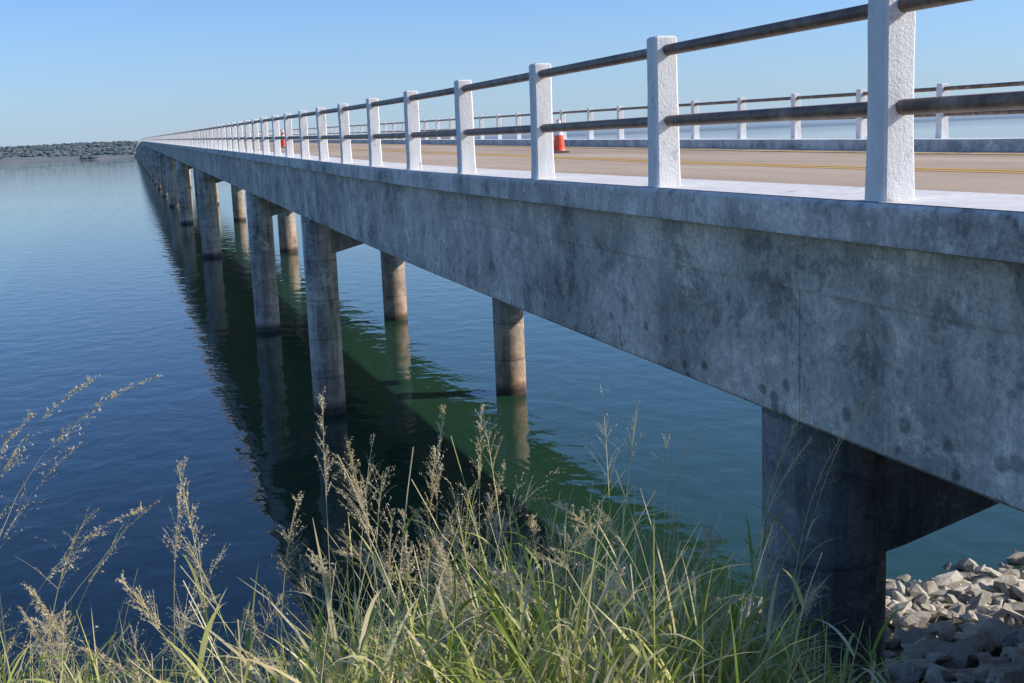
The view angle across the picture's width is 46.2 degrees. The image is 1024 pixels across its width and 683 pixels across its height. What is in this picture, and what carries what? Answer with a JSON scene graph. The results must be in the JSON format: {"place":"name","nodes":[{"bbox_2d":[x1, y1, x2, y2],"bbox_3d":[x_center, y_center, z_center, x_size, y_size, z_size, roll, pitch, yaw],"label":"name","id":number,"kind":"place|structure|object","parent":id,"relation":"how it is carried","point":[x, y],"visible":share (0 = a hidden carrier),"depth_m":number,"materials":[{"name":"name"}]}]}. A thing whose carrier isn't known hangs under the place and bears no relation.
{"place":"outdoors","nodes":[
{"label":"outdoors","id":0,"kind":"place"},
{"bbox_2d":[0,137,479,163],"bbox_3d":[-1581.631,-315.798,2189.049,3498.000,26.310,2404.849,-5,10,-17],"label":"hills","id":1,"kind":"structure","parent":0,"point":[19,159],"depth_m":1507.64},
{"bbox_2d":[0,141,138,159],"bbox_3d":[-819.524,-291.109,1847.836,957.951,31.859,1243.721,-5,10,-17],"label":"distant trees","id":2,"kind":"object","parent":1,"relation":"on","point":[77,147],"visible":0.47,"depth_m":1765.62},
{"bbox_2d":[0,118,1023,682],"bbox_3d":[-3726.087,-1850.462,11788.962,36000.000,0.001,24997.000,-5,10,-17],"label":"water","id":3,"kind":"structure","parent":0,"point":[112,278],"depth_m":24.73,"materials":[{"name":"blue liquid"}]},
{"bbox_2d":[0,0,1023,146],"label":"sky","id":4,"kind":"structure","parent":0,"point":[72,71],"materials":[{"name":"blue"}]},
{"bbox_2d":[474,114,1023,138],"bbox_3d":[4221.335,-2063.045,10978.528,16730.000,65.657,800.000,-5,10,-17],"label":"shore hills","id":5,"kind":"structure","parent":0,"point":[776,124],"depth_m":9925.25,"materials":[{"name":"blue"}]},
{"bbox_2d":[727,576,1022,682],"bbox_3d":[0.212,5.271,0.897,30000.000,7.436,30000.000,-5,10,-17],"label":"ground","id":6,"kind":"structure","parent":0,"point":[956,623],"depth_m":12.30,"materials":[{"name":"soil"}]},
{"bbox_2d":[0,371,949,682],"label":"grass","id":7,"kind":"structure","parent":6,"relation":"on","point":[626,637],"depth_m":3.71,"materials":[{"name":"plant"}]},
{"bbox_2d":[136,138,1023,682],"bbox_3d":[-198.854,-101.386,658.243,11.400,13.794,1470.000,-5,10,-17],"label":"bridge","id":8,"kind":"structure","parent":6,"relation":"on","point":[778,280],"depth_m":7.14,"materials":[{"name":"concrete"}]},
{"bbox_2d":[281,129,284,147],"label":"traffic cone","id":9,"kind":"object","parent":8,"relation":"on","point":[282,140],"visible":0.7,"depth_m":61.37,"materials":[{"name":"orange plastic"}]},
{"bbox_2d":[553,119,568,152],"bbox_3d":[1.144,-5.012,29.267,0.400,0.802,0.400,-5,10,-17],"label":"traffic cone","id":10,"kind":"object","parent":8,"relation":"on","point":[559,146],"visible":0.77,"depth_m":29.18,"materials":[{"name":"orange plastic"}]},
{"bbox_2d":[136,0,1023,202],"bbox_3d":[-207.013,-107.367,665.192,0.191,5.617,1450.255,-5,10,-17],"label":"bridge railing","id":11,"kind":"object","parent":8,"relation":"on","point":[891,108],"visible":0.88,"depth_m":7.75,"materials":[{"name":"white concrete"}]},
{"bbox_2d":[231,81,1023,139],"bbox_3d":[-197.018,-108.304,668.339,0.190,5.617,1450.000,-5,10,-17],"label":"bridge railing","id":12,"kind":"object","parent":8,"relation":"on","point":[942,89],"visible":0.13,"depth_m":27.49,"materials":[{"name":"white concrete"}]},
{"bbox_2d":[677,549,1023,682],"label":"riprap rocks","id":13,"kind":"object","parent":6,"relation":"on","point":[997,628],"visible":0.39,"depth_m":11.73,"materials":[{"name":"stone"}]}
]}

